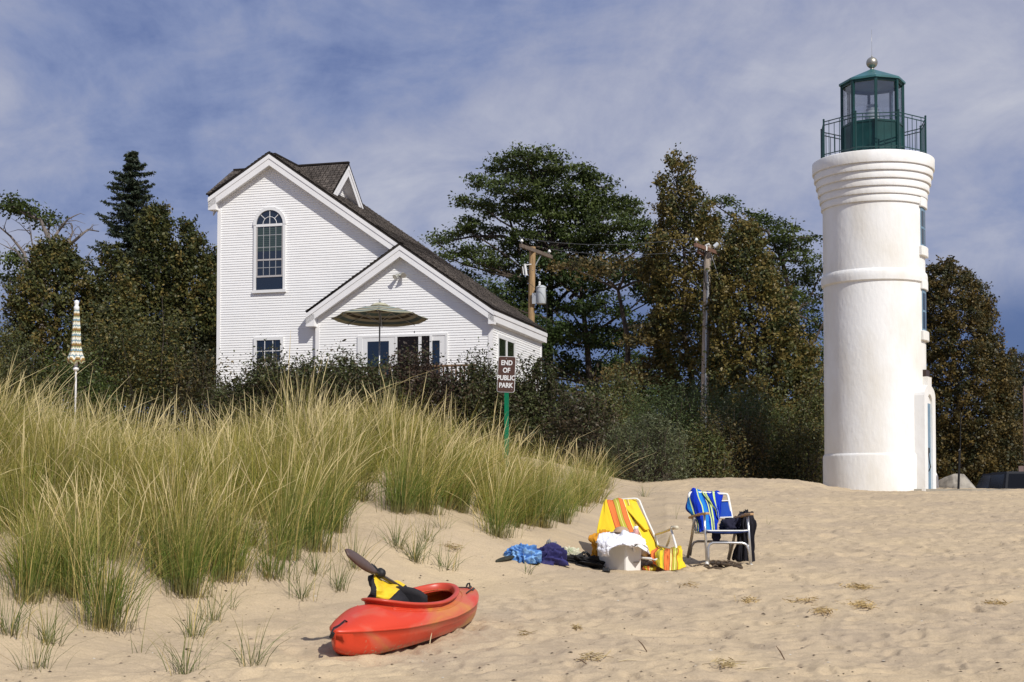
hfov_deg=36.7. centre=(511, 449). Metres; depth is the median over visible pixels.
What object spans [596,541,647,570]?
cooler
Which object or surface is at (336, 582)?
grass tuft
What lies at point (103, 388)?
shrub
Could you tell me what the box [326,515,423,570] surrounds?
grass tuft
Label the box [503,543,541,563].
blue print cloth
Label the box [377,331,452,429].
shrub
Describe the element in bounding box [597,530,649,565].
white towel
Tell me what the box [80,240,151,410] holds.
cedar tree
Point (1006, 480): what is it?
car
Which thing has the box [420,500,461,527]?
grass tuft
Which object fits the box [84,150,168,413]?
spruce tree
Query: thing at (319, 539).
grass tuft
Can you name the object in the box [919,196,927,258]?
window
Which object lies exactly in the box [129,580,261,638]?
grass tuft
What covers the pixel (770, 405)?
shrub
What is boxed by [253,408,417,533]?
grass tuft
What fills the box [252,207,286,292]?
arched window
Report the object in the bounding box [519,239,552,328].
utility pole
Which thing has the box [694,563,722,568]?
sandal
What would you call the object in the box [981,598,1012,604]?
dried grass
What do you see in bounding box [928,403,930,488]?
door
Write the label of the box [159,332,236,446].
shrub
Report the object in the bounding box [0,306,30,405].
shrub
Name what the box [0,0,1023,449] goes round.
sky
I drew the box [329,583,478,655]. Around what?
kayak
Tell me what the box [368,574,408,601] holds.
life jacket
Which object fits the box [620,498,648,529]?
towel flap
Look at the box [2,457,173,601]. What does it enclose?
grass tuft
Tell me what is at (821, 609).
dried grass
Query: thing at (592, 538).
orange towel
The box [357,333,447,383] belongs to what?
sliding door
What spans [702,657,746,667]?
dried grass
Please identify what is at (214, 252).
cedar tree
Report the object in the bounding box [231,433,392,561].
grass tuft
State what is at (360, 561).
paddle
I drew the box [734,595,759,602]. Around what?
dried grass
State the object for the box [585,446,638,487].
grass tuft
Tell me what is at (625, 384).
shrub
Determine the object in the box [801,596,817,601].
dried grass
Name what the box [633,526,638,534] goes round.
lotion bottle
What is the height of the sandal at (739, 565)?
0.084 m
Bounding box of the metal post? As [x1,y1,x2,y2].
[957,414,960,488]
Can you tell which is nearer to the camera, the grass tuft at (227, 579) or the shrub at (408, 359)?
the grass tuft at (227, 579)
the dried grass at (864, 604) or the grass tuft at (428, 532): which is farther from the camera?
the grass tuft at (428, 532)
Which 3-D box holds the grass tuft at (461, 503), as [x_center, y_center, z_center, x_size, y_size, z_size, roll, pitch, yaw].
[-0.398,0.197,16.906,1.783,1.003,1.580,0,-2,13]
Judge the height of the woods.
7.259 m
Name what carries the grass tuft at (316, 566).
on the sand ground at (816, 537)
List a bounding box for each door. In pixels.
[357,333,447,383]
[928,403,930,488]
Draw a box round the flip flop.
[496,555,513,561]
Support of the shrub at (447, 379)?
on the sand ground at (816, 537)
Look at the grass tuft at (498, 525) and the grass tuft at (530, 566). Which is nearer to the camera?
the grass tuft at (530, 566)
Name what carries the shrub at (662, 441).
on the sand ground at (816, 537)
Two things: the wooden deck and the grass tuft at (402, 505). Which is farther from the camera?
the wooden deck
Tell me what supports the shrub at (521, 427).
on the sand ground at (816, 537)
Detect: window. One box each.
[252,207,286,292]
[253,336,283,373]
[497,335,515,375]
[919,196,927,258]
[920,279,928,341]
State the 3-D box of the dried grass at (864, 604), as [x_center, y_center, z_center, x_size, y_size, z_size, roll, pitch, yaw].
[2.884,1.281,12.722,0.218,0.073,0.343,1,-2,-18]
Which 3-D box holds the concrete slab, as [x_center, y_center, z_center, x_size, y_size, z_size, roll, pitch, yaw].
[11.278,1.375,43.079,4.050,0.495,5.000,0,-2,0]
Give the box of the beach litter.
[6,484,1019,681]
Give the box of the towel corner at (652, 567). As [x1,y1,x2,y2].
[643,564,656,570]
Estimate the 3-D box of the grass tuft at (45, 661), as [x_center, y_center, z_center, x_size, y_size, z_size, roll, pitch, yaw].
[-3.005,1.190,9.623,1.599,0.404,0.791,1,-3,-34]
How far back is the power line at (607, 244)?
54.77 m
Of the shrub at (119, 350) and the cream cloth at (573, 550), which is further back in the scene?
the shrub at (119, 350)
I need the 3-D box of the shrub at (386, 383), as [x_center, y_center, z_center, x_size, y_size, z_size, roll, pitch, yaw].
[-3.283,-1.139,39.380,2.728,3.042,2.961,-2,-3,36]
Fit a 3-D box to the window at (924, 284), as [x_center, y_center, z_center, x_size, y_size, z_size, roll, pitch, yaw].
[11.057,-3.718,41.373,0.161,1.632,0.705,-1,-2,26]
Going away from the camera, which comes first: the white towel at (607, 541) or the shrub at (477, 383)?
the white towel at (607, 541)
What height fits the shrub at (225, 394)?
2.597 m
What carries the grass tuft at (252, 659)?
on the sand ground at (816, 537)
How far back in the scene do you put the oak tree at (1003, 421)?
66.66 m
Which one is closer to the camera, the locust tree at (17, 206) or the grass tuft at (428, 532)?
the grass tuft at (428, 532)
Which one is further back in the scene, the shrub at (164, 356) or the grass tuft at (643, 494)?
the shrub at (164, 356)
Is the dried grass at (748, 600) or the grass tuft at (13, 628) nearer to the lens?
the grass tuft at (13, 628)
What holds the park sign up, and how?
on the sand ground at (816, 537)
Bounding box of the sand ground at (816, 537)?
[0,454,1023,681]
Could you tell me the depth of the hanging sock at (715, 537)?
16.14 m
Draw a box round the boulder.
[938,474,975,487]
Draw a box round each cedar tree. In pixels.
[0,234,119,409]
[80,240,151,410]
[116,196,197,423]
[153,212,216,416]
[190,243,216,349]
[629,142,737,471]
[692,212,823,477]
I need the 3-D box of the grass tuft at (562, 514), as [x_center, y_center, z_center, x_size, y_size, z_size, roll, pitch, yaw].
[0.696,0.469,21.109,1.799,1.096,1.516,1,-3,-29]
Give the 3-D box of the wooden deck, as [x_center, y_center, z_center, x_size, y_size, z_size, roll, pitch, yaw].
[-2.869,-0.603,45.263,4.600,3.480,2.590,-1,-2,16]
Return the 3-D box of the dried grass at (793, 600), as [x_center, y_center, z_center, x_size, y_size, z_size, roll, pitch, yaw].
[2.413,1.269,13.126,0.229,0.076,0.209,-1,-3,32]
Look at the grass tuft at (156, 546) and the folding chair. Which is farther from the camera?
the folding chair
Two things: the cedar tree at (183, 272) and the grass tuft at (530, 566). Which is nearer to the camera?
the grass tuft at (530, 566)
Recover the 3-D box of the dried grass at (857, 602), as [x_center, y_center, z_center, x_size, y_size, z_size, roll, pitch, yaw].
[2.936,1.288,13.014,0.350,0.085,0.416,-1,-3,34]
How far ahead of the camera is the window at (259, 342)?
48.26 m
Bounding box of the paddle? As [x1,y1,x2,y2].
[345,549,401,585]
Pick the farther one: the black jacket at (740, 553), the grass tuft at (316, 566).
the black jacket at (740, 553)
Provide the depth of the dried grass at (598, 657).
10.19 m
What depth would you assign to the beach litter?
10.99 m
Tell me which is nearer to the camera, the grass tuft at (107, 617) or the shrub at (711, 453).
the grass tuft at (107, 617)
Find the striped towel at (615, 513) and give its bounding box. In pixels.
[597,498,658,559]
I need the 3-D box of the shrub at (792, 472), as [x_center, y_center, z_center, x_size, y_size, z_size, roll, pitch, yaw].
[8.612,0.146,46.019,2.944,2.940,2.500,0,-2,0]
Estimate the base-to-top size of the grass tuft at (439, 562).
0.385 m
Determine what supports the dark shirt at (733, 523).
on the folding chair
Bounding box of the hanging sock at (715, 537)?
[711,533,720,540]
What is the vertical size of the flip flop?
0.068 m
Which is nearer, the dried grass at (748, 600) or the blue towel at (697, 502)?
the dried grass at (748, 600)
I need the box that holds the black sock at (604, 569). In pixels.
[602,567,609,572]
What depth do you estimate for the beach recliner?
16.35 m
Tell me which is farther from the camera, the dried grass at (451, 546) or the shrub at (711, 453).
the shrub at (711, 453)
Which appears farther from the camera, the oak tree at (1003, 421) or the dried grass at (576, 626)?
the oak tree at (1003, 421)
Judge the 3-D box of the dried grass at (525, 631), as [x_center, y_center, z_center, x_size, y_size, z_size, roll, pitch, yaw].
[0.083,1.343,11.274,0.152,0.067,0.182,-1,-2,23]
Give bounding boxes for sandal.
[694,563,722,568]
[710,560,730,565]
[725,560,742,568]
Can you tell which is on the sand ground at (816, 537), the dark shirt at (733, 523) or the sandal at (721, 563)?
the sandal at (721, 563)
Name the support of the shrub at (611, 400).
on the sand ground at (816, 537)
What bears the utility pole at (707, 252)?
on the sand ground at (816, 537)
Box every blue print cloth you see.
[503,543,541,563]
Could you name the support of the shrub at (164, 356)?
on the sand ground at (816, 537)
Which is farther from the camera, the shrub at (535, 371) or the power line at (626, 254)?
the power line at (626, 254)
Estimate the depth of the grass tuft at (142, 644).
10.38 m
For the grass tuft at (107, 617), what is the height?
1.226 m
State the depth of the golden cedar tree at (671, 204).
57.76 m
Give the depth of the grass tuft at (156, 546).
12.38 m
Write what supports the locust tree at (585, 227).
on the sand ground at (816, 537)
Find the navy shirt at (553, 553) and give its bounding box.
[537,542,568,565]
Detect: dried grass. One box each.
[444,541,462,549]
[516,630,537,635]
[570,623,583,629]
[576,650,613,660]
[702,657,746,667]
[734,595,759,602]
[782,596,805,602]
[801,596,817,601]
[809,605,837,613]
[835,597,873,604]
[838,582,871,587]
[851,583,872,589]
[851,601,876,608]
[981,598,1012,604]
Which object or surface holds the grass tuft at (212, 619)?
on the sand ground at (816, 537)
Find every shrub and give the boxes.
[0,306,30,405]
[0,330,61,419]
[27,337,130,434]
[61,267,169,438]
[123,278,206,445]
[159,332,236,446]
[190,366,268,445]
[230,334,305,439]
[260,347,335,421]
[295,339,389,421]
[345,347,425,419]
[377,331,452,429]
[410,361,481,444]
[440,336,527,448]
[477,367,554,459]
[503,346,578,461]
[530,377,633,472]
[554,371,641,478]
[588,403,706,482]
[592,349,653,478]
[615,350,802,479]
[657,421,747,479]
[673,395,781,479]
[714,368,804,478]
[754,409,823,483]
[777,354,823,482]
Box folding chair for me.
[686,491,753,564]
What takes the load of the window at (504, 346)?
in the house
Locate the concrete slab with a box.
[914,489,1009,490]
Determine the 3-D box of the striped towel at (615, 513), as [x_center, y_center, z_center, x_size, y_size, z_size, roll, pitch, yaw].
[1.203,0.838,16.525,0.617,0.659,1.236,1,-2,-14]
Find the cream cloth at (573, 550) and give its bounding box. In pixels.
[563,546,580,554]
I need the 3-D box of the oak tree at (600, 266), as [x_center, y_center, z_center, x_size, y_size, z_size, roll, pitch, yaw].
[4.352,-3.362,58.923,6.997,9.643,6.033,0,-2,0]
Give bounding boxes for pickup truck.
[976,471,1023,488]
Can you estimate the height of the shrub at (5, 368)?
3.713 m
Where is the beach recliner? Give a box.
[596,498,678,560]
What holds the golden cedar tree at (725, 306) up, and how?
on the sand ground at (816, 537)
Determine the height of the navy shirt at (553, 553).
0.236 m
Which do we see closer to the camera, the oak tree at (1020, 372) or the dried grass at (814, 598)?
the dried grass at (814, 598)
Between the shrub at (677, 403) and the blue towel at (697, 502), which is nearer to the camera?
the blue towel at (697, 502)
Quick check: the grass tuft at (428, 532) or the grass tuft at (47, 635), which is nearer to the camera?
the grass tuft at (47, 635)
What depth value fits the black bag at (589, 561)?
15.79 m
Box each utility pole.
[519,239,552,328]
[694,238,770,433]
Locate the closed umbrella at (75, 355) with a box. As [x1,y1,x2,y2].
[67,300,84,419]
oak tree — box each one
[538,249,684,447]
[925,255,1023,486]
[984,347,1023,471]
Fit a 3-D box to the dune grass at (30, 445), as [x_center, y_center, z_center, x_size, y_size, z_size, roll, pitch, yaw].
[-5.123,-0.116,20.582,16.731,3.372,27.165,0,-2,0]
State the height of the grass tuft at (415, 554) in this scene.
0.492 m
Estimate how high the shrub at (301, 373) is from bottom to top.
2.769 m
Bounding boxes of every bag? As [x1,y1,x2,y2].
[566,551,604,567]
[651,545,685,570]
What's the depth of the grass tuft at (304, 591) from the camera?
12.69 m
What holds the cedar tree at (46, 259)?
on the sand ground at (816, 537)
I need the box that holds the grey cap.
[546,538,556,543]
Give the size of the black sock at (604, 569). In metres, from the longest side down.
0.074 x 0.060 x 0.045 m
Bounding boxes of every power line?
[522,237,694,244]
[552,247,717,254]
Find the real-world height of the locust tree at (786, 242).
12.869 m
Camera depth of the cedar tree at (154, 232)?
56.73 m
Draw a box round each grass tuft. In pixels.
[0,460,131,604]
[0,575,74,638]
[0,608,111,672]
[1,461,226,631]
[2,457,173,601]
[8,583,153,645]
[70,449,345,578]
[102,454,294,599]
[115,617,275,674]
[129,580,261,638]
[129,629,165,655]
[132,457,356,582]
[180,577,295,622]
[209,577,243,609]
[218,612,326,666]
[225,431,393,552]
[229,564,344,601]
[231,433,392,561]
[231,495,330,581]
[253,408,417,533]
[299,533,346,576]
[320,553,362,592]
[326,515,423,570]
[337,399,474,513]
[369,503,479,549]
[381,516,472,563]
[382,414,482,514]
[385,425,534,513]
[412,515,452,541]
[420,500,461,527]
[420,535,513,570]
[442,446,595,538]
[474,424,615,527]
[515,553,541,574]
[524,454,612,523]
[542,441,623,506]
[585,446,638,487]
[635,486,651,496]
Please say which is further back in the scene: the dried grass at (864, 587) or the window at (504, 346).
the window at (504, 346)
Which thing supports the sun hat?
on the white towel at (607, 541)
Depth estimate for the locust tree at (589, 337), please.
64.66 m
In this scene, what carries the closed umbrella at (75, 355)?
on the sand ground at (816, 537)
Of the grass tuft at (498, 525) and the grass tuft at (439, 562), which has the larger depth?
the grass tuft at (498, 525)
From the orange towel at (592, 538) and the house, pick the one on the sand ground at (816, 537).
the house
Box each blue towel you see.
[685,488,718,531]
[702,490,722,519]
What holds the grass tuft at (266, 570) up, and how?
on the sand ground at (816, 537)
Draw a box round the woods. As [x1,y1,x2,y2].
[148,422,1021,474]
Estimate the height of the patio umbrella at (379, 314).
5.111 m
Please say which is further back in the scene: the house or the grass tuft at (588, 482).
the house
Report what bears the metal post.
on the sand ground at (816, 537)
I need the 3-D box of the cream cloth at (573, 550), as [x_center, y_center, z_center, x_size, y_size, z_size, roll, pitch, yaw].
[0.605,1.092,16.119,0.286,0.186,0.187,0,-2,0]
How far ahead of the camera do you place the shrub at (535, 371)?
39.87 m
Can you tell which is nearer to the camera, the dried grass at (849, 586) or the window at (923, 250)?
the dried grass at (849, 586)
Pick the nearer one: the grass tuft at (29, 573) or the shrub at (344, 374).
the grass tuft at (29, 573)
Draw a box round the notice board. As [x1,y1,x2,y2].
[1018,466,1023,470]
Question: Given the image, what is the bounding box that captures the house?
[206,151,546,390]
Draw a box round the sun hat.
[610,526,629,532]
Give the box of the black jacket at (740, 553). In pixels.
[732,509,756,561]
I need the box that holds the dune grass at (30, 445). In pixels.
[0,334,656,610]
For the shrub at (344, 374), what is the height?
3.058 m
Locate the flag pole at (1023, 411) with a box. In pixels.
[1023,386,1023,437]
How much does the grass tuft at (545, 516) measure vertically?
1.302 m
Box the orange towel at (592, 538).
[588,529,608,555]
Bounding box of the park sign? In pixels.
[497,356,515,464]
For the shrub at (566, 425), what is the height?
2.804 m
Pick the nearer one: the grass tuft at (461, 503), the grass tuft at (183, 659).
the grass tuft at (183, 659)
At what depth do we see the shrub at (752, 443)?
44.73 m
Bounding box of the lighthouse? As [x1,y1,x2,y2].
[812,55,935,490]
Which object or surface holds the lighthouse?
on the sand ground at (816, 537)
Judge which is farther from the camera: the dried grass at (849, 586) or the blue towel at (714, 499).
the blue towel at (714, 499)
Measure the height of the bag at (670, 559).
0.249 m
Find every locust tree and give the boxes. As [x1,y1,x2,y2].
[0,190,98,362]
[414,142,656,429]
[474,246,696,414]
[694,193,823,386]
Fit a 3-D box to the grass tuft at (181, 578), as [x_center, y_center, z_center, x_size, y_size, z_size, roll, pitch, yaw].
[-2.309,0.595,12.305,2.120,1.157,2.164,-2,-3,41]
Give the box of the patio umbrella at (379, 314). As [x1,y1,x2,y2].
[331,299,427,362]
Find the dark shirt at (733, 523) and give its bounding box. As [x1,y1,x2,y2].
[719,512,742,529]
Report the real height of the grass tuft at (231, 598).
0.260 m
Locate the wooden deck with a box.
[333,364,476,403]
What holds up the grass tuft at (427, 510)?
on the sand ground at (816, 537)
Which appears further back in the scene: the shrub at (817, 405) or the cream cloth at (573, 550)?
the shrub at (817, 405)
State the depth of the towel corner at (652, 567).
15.68 m
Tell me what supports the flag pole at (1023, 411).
on the sand ground at (816, 537)
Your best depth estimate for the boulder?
43.20 m

